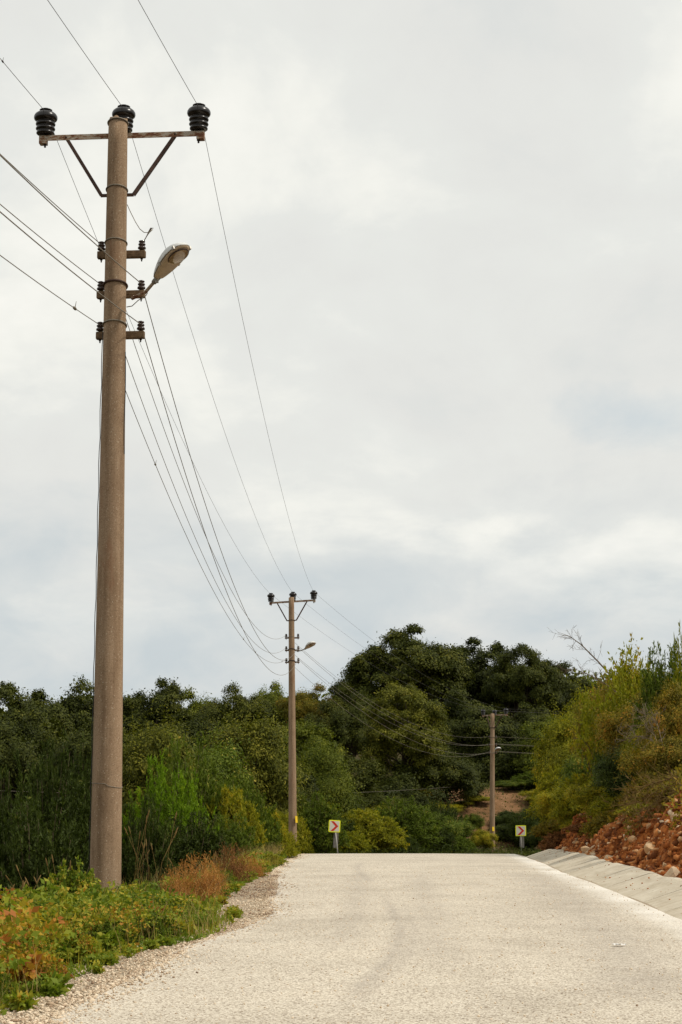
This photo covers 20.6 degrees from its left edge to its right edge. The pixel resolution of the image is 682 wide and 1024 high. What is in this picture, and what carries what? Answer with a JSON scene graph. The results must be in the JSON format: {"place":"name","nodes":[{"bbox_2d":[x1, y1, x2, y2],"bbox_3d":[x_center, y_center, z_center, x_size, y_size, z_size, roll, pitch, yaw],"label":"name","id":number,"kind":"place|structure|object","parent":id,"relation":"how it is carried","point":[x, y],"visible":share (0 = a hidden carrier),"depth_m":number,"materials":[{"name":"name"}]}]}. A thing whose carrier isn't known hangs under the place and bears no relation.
{"place":"outdoors","nodes":[
{"label":"outdoors","id":0,"kind":"place"},
{"bbox_2d":[1,851,284,1011],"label":"grass","id":1,"kind":"structure","parent":0,"point":[222,923],"depth_m":15.97,"materials":[{"name":"green plant"}]},
{"bbox_2d":[0,854,309,1023],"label":"gravel","id":2,"kind":"structure","parent":0,"point":[44,1018],"depth_m":13.43,"materials":[{"name":"gravel"}]},
{"bbox_2d":[0,711,681,1023],"bbox_3d":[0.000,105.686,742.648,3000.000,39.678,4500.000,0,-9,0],"label":"ground","id":3,"kind":"structure","parent":0,"point":[515,804],"depth_m":32.70,"materials":[{"name":"soil"}]},
{"bbox_2d":[0,764,45,880],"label":"willow bush","id":4,"kind":"object","parent":3,"relation":"on","point":[5,811],"visible":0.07,"depth_m":33.43,"materials":[{"name":"green plant"}]},
{"bbox_2d":[0,680,65,751],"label":"oak tree","id":5,"kind":"object","parent":3,"relation":"on","point":[16,704],"visible":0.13,"depth_m":128.06,"materials":[{"name":"green plant"}]},
{"bbox_2d":[0,702,69,820],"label":"oak tree","id":6,"kind":"object","parent":3,"relation":"on","point":[11,739],"visible":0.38,"depth_m":115.51,"materials":[{"name":"green plant"}]},
{"bbox_2d":[0,790,89,902],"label":"willow bush","id":7,"kind":"object","parent":3,"relation":"on","point":[25,855],"visible":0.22,"depth_m":30.14,"materials":[{"name":"green plant"}]},
{"bbox_2d":[5,727,91,873],"bbox_3d":[-5.650,6.530,36.427,2.614,4.728,2.597,1,-9,-9],"label":"willow bush","id":8,"kind":"object","parent":3,"relation":"on","point":[66,786],"visible":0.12,"depth_m":36.33,"materials":[{"name":"green plant"}]},
{"bbox_2d":[35,952,74,979],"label":"weed plant","id":9,"kind":"object","parent":3,"relation":"on","point":[50,966],"visible":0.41,"depth_m":12.59,"materials":[{"name":"green plant"}]},
{"bbox_2d":[19,687,93,739],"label":"oak tree","id":10,"kind":"object","parent":3,"relation":"on","point":[53,710],"visible":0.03,"depth_m":135.54,"materials":[{"name":"green plant"}]},
{"bbox_2d":[23,674,93,732],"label":"oak tree","id":11,"kind":"object","parent":3,"relation":"on","point":[72,702],"visible":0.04,"depth_m":148.56,"materials":[{"name":"green plant"}]},
{"bbox_2d":[41,920,98,962],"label":"weed plant","id":12,"kind":"object","parent":3,"relation":"on","point":[84,938],"visible":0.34,"depth_m":13.90,"materials":[{"name":"green plant"}]},
{"bbox_2d":[36,855,108,901],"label":"weed plant","id":13,"kind":"object","parent":3,"relation":"on","point":[75,877],"visible":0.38,"depth_m":19.84,"materials":[{"name":"green plant"}]},
{"bbox_2d":[62,731,92,865],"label":"willow bush","id":14,"kind":"object","parent":3,"relation":"on","point":[88,777],"visible":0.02,"depth_m":39.50,"materials":[{"name":"green plant"}]},
{"bbox_2d":[25,714,132,800],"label":"oak tree","id":15,"kind":"object","parent":3,"relation":"on","point":[76,742],"visible":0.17,"depth_m":109.97,"materials":[{"name":"green plant"}]},
{"bbox_2d":[81,919,141,943],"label":"weed plant","id":16,"kind":"object","parent":3,"relation":"on","point":[105,929],"visible":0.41,"depth_m":15.32,"materials":[{"name":"green plant"}]},
{"bbox_2d":[34,103,210,891],"bbox_3d":[-2.865,-0.050,22.762,2.302,10.656,1.352,-1,-9,5],"label":"utility pole","id":17,"kind":"object","parent":3,"relation":"on","point":[105,843],"visible":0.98,"depth_m":23.03,"materials":[{"name":"concrete"}]},
{"bbox_2d":[0,204,517,745],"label":"overhead wire","id":18,"kind":"object","parent":17,"relation":"attached to","point":[162,456],"visible":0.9,"depth_m":29.65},
{"bbox_2d":[0,211,520,753],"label":"overhead wire","id":19,"kind":"object","parent":17,"relation":"attached to","point":[166,413],"visible":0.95,"depth_m":25.79,"materials":[{"name":"metal"}]},
{"bbox_2d":[0,155,528,745],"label":"overhead wire","id":20,"kind":"object","parent":17,"relation":"attached to","point":[168,381],"visible":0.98,"depth_m":26.05,"materials":[{"name":"metal"}]},
{"bbox_2d":[0,255,529,756],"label":"overhead wire","id":21,"kind":"object","parent":17,"relation":"attached to","point":[156,467],"visible":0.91,"depth_m":29.09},
{"bbox_2d":[0,154,546,739],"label":"overhead wire","id":22,"kind":"object","parent":17,"relation":"attached to","point":[154,402],"visible":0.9,"depth_m":29.84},
{"bbox_2d":[138,0,559,711],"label":"overhead wire","id":23,"kind":"object","parent":17,"relation":"attached to","point":[242,318],"visible":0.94,"depth_m":30.19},
{"bbox_2d":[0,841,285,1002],"bbox_3d":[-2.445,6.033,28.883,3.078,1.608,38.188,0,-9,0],"label":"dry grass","id":24,"kind":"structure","parent":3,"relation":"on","point":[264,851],"depth_m":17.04,"materials":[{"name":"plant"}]},
{"bbox_2d":[0,848,286,1014],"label":"undergrowth","id":25,"kind":"object","parent":3,"relation":"on","point":[36,920],"visible":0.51,"depth_m":15.21,"materials":[{"name":"green plant"}]},
{"bbox_2d":[121,791,181,886],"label":"willow bush","id":26,"kind":"object","parent":3,"relation":"on","point":[157,840],"visible":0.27,"depth_m":32.26,"materials":[{"name":"green plant"}]},
{"bbox_2d":[126,909,185,941],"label":"weed plant","id":27,"kind":"object","parent":3,"relation":"on","point":[155,915],"visible":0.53,"depth_m":15.70,"materials":[{"name":"green plant"}]},
{"bbox_2d":[122,677,204,777],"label":"oak tree","id":28,"kind":"object","parent":3,"relation":"on","point":[170,695],"visible":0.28,"depth_m":138.63,"materials":[{"name":"green plant"}]},
{"bbox_2d":[122,699,215,844],"bbox_3d":[-5.885,9.665,61.354,5.073,6.997,5.023,-9,-13,43],"label":"broadleaf tree","id":29,"kind":"object","parent":3,"relation":"on","point":[135,756],"visible":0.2,"depth_m":60.66,"materials":[{"name":"green plant"}]},
{"bbox_2d":[122,749,219,855],"bbox_3d":[-3.309,6.333,35.460,2.362,3.784,2.377,0,-9,-1],"label":"willow bush","id":30,"kind":"object","parent":3,"relation":"on","point":[179,805],"visible":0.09,"depth_m":35.45,"materials":[{"name":"green plant"}]},
{"bbox_2d":[157,866,197,899],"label":"dry weed","id":31,"kind":"object","parent":3,"relation":"on","point":[177,882],"visible":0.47,"depth_m":20.38,"materials":[{"name":"plant"}]},
{"bbox_2d":[125,707,242,766],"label":"oak tree","id":32,"kind":"object","parent":3,"relation":"on","point":[196,725],"visible":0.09,"depth_m":120.84,"materials":[{"name":"green plant"}]},
{"bbox_2d":[139,731,231,832],"bbox_3d":[-4.115,8.429,49.239,2.850,5.391,2.776,9,-13,-43],"label":"willow bush","id":33,"kind":"object","parent":3,"relation":"on","point":[205,790],"visible":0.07,"depth_m":49.18,"materials":[{"name":"green plant"}]},
{"bbox_2d":[161,809,240,877],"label":"willow bush","id":34,"kind":"object","parent":3,"relation":"on","point":[192,840],"visible":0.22,"depth_m":33.21,"materials":[{"name":"green plant"}]},
{"bbox_2d":[172,851,230,901],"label":"dry weed","id":35,"kind":"object","parent":3,"relation":"on","point":[208,882],"visible":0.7,"depth_m":20.81,"materials":[{"name":"plant"}]},
{"bbox_2d":[182,687,235,722],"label":"oak tree","id":36,"kind":"object","parent":3,"relation":"on","point":[194,703],"visible":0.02,"depth_m":164.64,"materials":[{"name":"green plant"}]},
{"bbox_2d":[185,722,265,807],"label":"broadleaf tree","id":37,"kind":"object","parent":3,"relation":"on","point":[231,762],"visible":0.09,"depth_m":65.16,"materials":[{"name":"green plant"}]},
{"bbox_2d":[198,785,267,849],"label":"arching bush","id":38,"kind":"object","parent":3,"relation":"on","point":[232,804],"visible":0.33,"depth_m":49.01,"materials":[{"name":"green plant"}]},
{"bbox_2d":[209,844,256,880],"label":"dry weed","id":39,"kind":"object","parent":3,"relation":"on","point":[233,866],"visible":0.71,"depth_m":25.53,"materials":[{"name":"plant"}]},
{"bbox_2d":[187,680,284,763],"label":"oak tree","id":40,"kind":"object","parent":3,"relation":"on","point":[233,701],"visible":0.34,"depth_m":157.98,"materials":[{"name":"green plant"}]},
{"bbox_2d":[210,811,267,854],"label":"willow bush","id":41,"kind":"object","parent":3,"relation":"on","point":[241,839],"visible":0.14,"depth_m":43.12,"materials":[{"name":"green plant"}]},
{"bbox_2d":[213,773,283,852],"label":"willow bush","id":42,"kind":"object","parent":3,"relation":"on","point":[273,836],"visible":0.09,"depth_m":57.05,"materials":[{"name":"green plant"}]},
{"bbox_2d":[194,697,311,825],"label":"broadleaf tree","id":43,"kind":"object","parent":3,"relation":"on","point":[270,775],"visible":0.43,"depth_m":86.18,"materials":[{"name":"green plant"}]},
{"bbox_2d":[246,679,288,734],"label":"oak tree","id":44,"kind":"object","parent":3,"relation":"on","point":[276,693],"visible":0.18,"depth_m":162.69,"materials":[{"name":"green plant"}]},
{"bbox_2d":[1,844,542,902],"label":"valley cover","id":45,"kind":"object","parent":3,"relation":"on","point":[463,851],"visible":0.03,"depth_m":97.63,"materials":[{"name":"green plant"}]},
{"bbox_2d":[267,590,317,840],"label":"utility pole","id":46,"kind":"object","parent":3,"relation":"on","point":[293,820],"visible":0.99,"depth_m":73.62,"materials":[{"name":"concrete"}]},
{"bbox_2d":[276,811,314,853],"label":"arching bush","id":47,"kind":"object","parent":3,"relation":"on","point":[302,838],"visible":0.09,"depth_m":82.61,"materials":[{"name":"green plant"}]},
{"bbox_2d":[282,760,320,803],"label":"broadleaf tree","id":48,"kind":"object","parent":3,"relation":"on","point":[309,790],"visible":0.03,"depth_m":98.19,"materials":[{"name":"green plant"}]},
{"bbox_2d":[272,681,344,738],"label":"oak tree","id":49,"kind":"object","parent":3,"relation":"on","point":[304,705],"visible":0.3,"depth_m":157.57,"materials":[{"name":"green plant"}]},
{"bbox_2d":[268,718,351,777],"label":"broadleaf tree","id":50,"kind":"object","parent":3,"relation":"on","point":[310,731],"visible":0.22,"depth_m":110.67,"materials":[{"name":"green plant"}]},
{"bbox_2d":[288,790,351,853],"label":"willow bush","id":51,"kind":"object","parent":3,"relation":"on","point":[317,818],"visible":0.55,"depth_m":90.10,"materials":[{"name":"green plant"}]},
{"bbox_2d":[296,731,367,816],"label":"broadleaf tree","id":52,"kind":"object","parent":3,"relation":"on","point":[330,782],"visible":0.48,"depth_m":101.97,"materials":[{"name":"green plant"}]},
{"bbox_2d":[300,680,389,772],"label":"oak tree","id":53,"kind":"object","parent":3,"relation":"on","point":[347,725],"visible":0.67,"depth_m":135.70,"materials":[{"name":"green plant"}]},
{"bbox_2d":[332,830,370,853],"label":"arching bush","id":54,"kind":"object","parent":3,"relation":"on","point":[359,842],"visible":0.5,"depth_m":93.02,"materials":[{"name":"green plant"}]},
{"bbox_2d":[338,750,392,809],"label":"broadleaf tree","id":55,"kind":"object","parent":3,"relation":"on","point":[363,778],"visible":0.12,"depth_m":115.74,"materials":[{"name":"green plant"}]},
{"bbox_2d":[342,808,409,852],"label":"arching bush","id":56,"kind":"object","parent":3,"relation":"on","point":[376,831],"visible":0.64,"depth_m":96.62,"materials":[{"name":"green plant"}]},
{"bbox_2d":[359,787,410,810],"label":"oak tree","id":57,"kind":"object","parent":3,"relation":"on","point":[378,798],"visible":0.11,"depth_m":112.00,"materials":[{"name":"green plant"}]},
{"bbox_2d":[357,681,452,774],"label":"broadleaf tree","id":58,"kind":"object","parent":3,"relation":"on","point":[415,709],"visible":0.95,"depth_m":120.06,"materials":[{"name":"green plant"}]},
{"bbox_2d":[355,757,455,814],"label":"oak tree","id":59,"kind":"object","parent":3,"relation":"on","point":[404,782],"visible":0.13,"depth_m":116.59,"materials":[{"name":"green plant"}]},
{"bbox_2d":[337,623,476,717],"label":"oak tree","id":60,"kind":"object","parent":3,"relation":"on","point":[442,665],"visible":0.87,"depth_m":155.38,"materials":[{"name":"green plant"}]},
{"bbox_2d":[375,795,445,852],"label":"willow bush","id":61,"kind":"object","parent":3,"relation":"on","point":[411,819],"visible":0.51,"depth_m":101.78,"materials":[{"name":"green plant"}]},
{"bbox_2d":[386,744,488,803],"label":"oak tree","id":62,"kind":"object","parent":3,"relation":"on","point":[446,770],"visible":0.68,"depth_m":122.45,"materials":[{"name":"green plant"}]},
{"bbox_2d":[420,816,456,852],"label":"willow bush","id":63,"kind":"object","parent":3,"relation":"on","point":[446,840],"visible":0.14,"depth_m":103.58,"materials":[{"name":"green plant"}]},
{"bbox_2d":[420,805,475,840],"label":"thicket bush","id":64,"kind":"object","parent":3,"relation":"on","point":[457,828],"visible":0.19,"depth_m":108.04,"materials":[{"name":"green plant"}]},
{"bbox_2d":[356,768,540,856],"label":"hill cover","id":65,"kind":"object","parent":3,"relation":"on","point":[515,850],"visible":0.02,"depth_m":115.95,"materials":[{"name":"plant"}]},
{"bbox_2d":[430,801,471,838],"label":"willow bush","id":66,"kind":"object","parent":3,"relation":"on","point":[452,813],"visible":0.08,"depth_m":110.17,"materials":[{"name":"green plant"}]},
{"bbox_2d":[445,836,477,853],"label":"arching bush","id":67,"kind":"object","parent":3,"relation":"on","point":[462,843],"visible":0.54,"depth_m":105.81,"materials":[{"name":"green plant"}]},
{"bbox_2d":[408,685,525,758],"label":"oak tree","id":68,"kind":"object","parent":3,"relation":"on","point":[475,725],"visible":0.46,"depth_m":142.62,"materials":[{"name":"green plant"}]},
{"bbox_2d":[470,828,499,851],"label":"thicket bush","id":69,"kind":"object","parent":3,"relation":"on","point":[483,838],"visible":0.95,"depth_m":112.92,"materials":[{"name":"green plant"}]},
{"bbox_2d":[433,636,541,723],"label":"oak tree","id":70,"kind":"object","parent":3,"relation":"on","point":[482,670],"visible":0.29,"depth_m":159.43,"materials":[{"name":"green plant"}]},
{"bbox_2d":[481,708,507,852],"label":"utility pole","id":71,"kind":"object","parent":3,"relation":"on","point":[492,738],"visible":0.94,"depth_m":114.88,"materials":[{"name":"concrete"}]},
{"bbox_2d":[457,735,542,786],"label":"broadleaf tree","id":72,"kind":"object","parent":3,"relation":"on","point":[502,769],"visible":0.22,"depth_m":136.98,"materials":[{"name":"green plant"}]},
{"bbox_2d":[478,702,554,749],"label":"oak tree","id":73,"kind":"object","parent":3,"relation":"on","point":[529,714],"visible":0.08,"depth_m":148.81,"materials":[{"name":"green plant"}]},
{"bbox_2d":[468,642,566,723],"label":"oak tree","id":74,"kind":"object","parent":3,"relation":"on","point":[533,677],"visible":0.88,"depth_m":155.90,"materials":[{"name":"green plant"}]},
{"bbox_2d":[503,812,540,848],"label":"willow bush","id":75,"kind":"object","parent":3,"relation":"on","point":[513,837],"visible":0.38,"depth_m":116.89,"materials":[{"name":"green plant"}]},
{"bbox_2d":[510,770,541,788],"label":"willow bush","id":76,"kind":"object","parent":3,"relation":"on","point":[528,780],"visible":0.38,"depth_m":131.86,"materials":[{"name":"green plant"}]},
{"bbox_2d":[505,715,563,775],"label":"broadleaf tree","id":77,"kind":"object","parent":3,"relation":"on","point":[523,762],"visible":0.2,"depth_m":135.88,"materials":[{"name":"green plant"}]},
{"bbox_2d":[527,818,561,839],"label":"arching bush","id":78,"kind":"object","parent":3,"relation":"on","point":[543,828],"visible":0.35,"depth_m":52.91,"materials":[{"name":"green plant"}]},
{"bbox_2d":[523,765,568,822],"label":"arching bush","id":79,"kind":"object","parent":3,"relation":"on","point":[548,784],"visible":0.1,"depth_m":61.17,"materials":[{"name":"green plant"}]},
{"bbox_2d":[531,786,563,815],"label":"thicket bush","id":80,"kind":"object","parent":3,"relation":"on","point":[544,804],"visible":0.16,"depth_m":57.03,"materials":[{"name":"green plant"}]},
{"bbox_2d":[536,831,565,849],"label":"shrub","id":81,"kind":"object","parent":3,"relation":"on","point":[553,841],"visible":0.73,"depth_m":49.06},
{"bbox_2d":[510,659,601,720],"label":"oak tree","id":82,"kind":"object","parent":3,"relation":"on","point":[566,693],"visible":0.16,"depth_m":163.09,"materials":[{"name":"green plant"}]},
{"bbox_2d":[528,694,599,784],"bbox_3d":[8.167,8.799,63.323,3.301,5.321,3.365,7,-12,-37],"label":"thicket bush","id":83,"kind":"object","parent":3,"relation":"on","point":[554,750],"visible":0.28,"depth_m":63.44,"materials":[{"name":"green plant"}]},
{"bbox_2d":[548,771,593,819],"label":"arching bush","id":84,"kind":"object","parent":3,"relation":"on","point":[560,800],"visible":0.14,"depth_m":49.16,"materials":[{"name":"green plant"}]},
{"bbox_2d":[553,746,595,792],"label":"thicket bush","id":85,"kind":"object","parent":3,"relation":"on","point":[574,766],"visible":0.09,"depth_m":50.98,"materials":[{"name":"green plant"}]},
{"bbox_2d":[559,781,607,810],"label":"thicket bush","id":86,"kind":"object","parent":3,"relation":"on","point":[577,794],"visible":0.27,"depth_m":46.16,"materials":[{"name":"green plant"}]},
{"bbox_2d":[578,811,619,838],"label":"shrub","id":87,"kind":"object","parent":3,"relation":"on","point":[592,829],"visible":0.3,"depth_m":38.33,"materials":[{"name":"green plant"}]},
{"bbox_2d":[570,663,633,780],"bbox_3d":[7.113,5.941,49.662,2.250,3.970,2.099,-4,-10,23],"label":"loose shrub","id":88,"kind":"object","parent":3,"relation":"on","point":[605,691],"visible":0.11,"depth_m":49.55,"materials":[{"name":"green plant"}]},
{"bbox_2d":[584,790,621,820],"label":"arching bush","id":89,"kind":"object","parent":3,"relation":"on","point":[601,805],"visible":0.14,"depth_m":40.25,"materials":[{"name":"green plant"}]},
{"bbox_2d":[526,849,681,919],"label":"drain channel","id":90,"kind":"object","parent":3,"relation":"on","point":[656,891],"visible":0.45,"depth_m":26.06,"materials":[{"name":"concrete"}]},
{"bbox_2d":[568,639,639,758],"bbox_3d":[8.102,6.700,53.794,3.343,5.952,3.408,-3,-10,21],"label":"thicket bush","id":91,"kind":"object","parent":3,"relation":"on","point":[591,697],"visible":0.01,"depth_m":54.02,"materials":[{"name":"green plant"}]},
{"bbox_2d":[543,788,681,876],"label":"rubble","id":92,"kind":"object","parent":3,"relation":"on","point":[639,856],"visible":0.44,"depth_m":30.73,"materials":[{"name":"stone"}]},
{"bbox_2d":[569,633,658,782],"bbox_3d":[7.037,5.399,46.706,2.821,4.834,2.631,-3,-10,16],"label":"loose shrub","id":93,"kind":"object","parent":3,"relation":"on","point":[581,740],"visible":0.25,"depth_m":46.47,"materials":[{"name":"green plant"}]},
{"bbox_2d":[585,688,645,766],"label":"thicket bush","id":94,"kind":"object","parent":3,"relation":"on","point":[607,728],"visible":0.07,"depth_m":43.48,"materials":[{"name":"green plant"}]},
{"bbox_2d":[590,736,640,803],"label":"thicket bush","id":95,"kind":"object","parent":3,"relation":"on","point":[605,770],"visible":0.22,"depth_m":40.18,"materials":[{"name":"green plant"}]},
{"bbox_2d":[566,760,681,843],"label":"bank cover","id":96,"kind":"object","parent":3,"relation":"on","point":[663,804],"visible":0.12,"depth_m":32.71,"materials":[{"name":"green plant"}]},
{"bbox_2d":[596,647,659,754],"bbox_3d":[7.546,5.405,45.751,2.531,4.307,2.360,-3,-10,19],"label":"loose shrub","id":97,"kind":"object","parent":3,"relation":"on","point":[622,693],"visible":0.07,"depth_m":45.93,"materials":[{"name":"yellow plant"}]},
{"bbox_2d":[618,701,654,770],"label":"thicket bush","id":98,"kind":"object","parent":3,"relation":"on","point":[633,742],"visible":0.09,"depth_m":39.45,"materials":[{"name":"green plant"}]},
{"bbox_2d":[615,705,665,755],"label":"shrub","id":99,"kind":"object","parent":3,"relation":"on","point":[650,723],"visible":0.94,"depth_m":36.23,"materials":[{"name":"plant"}]},
{"bbox_2d":[604,759,681,829],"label":"bare shrub","id":100,"kind":"object","parent":3,"relation":"on","point":[651,806],"visible":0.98,"depth_m":31.17,"materials":[{"name":"plant"}]},
{"bbox_2d":[613,730,681,796],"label":"thicket bush","id":101,"kind":"object","parent":3,"relation":"on","point":[671,757],"visible":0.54,"depth_m":35.52,"materials":[{"name":"green plant"}]},
{"bbox_2d":[629,638,681,739],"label":"willow bush","id":102,"kind":"object","parent":3,"relation":"on","point":[650,685],"visible":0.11,"depth_m":41.79,"materials":[{"name":"green plant"}]},
{"bbox_2d":[633,663,681,754],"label":"thicket bush","id":103,"kind":"object","parent":3,"relation":"on","point":[670,716],"visible":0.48,"depth_m":38.46,"materials":[{"name":"green plant"}]},
{"bbox_2d":[669,622,681,698],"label":"loose shrub","id":104,"kind":"object","parent":3,"relation":"on","point":[676,674],"visible":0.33,"depth_m":40.05,"materials":[{"name":"green plant"}]},
{"bbox_2d":[0,0,681,710],"label":"sky","id":105,"kind":"structure","parent":0,"point":[452,229],"materials":[{"name":"grey"}]},
{"bbox_2d":[47,853,681,1023],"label":"road","id":106,"kind":"structure","parent":0,"point":[616,962],"depth_m":14.16,"materials":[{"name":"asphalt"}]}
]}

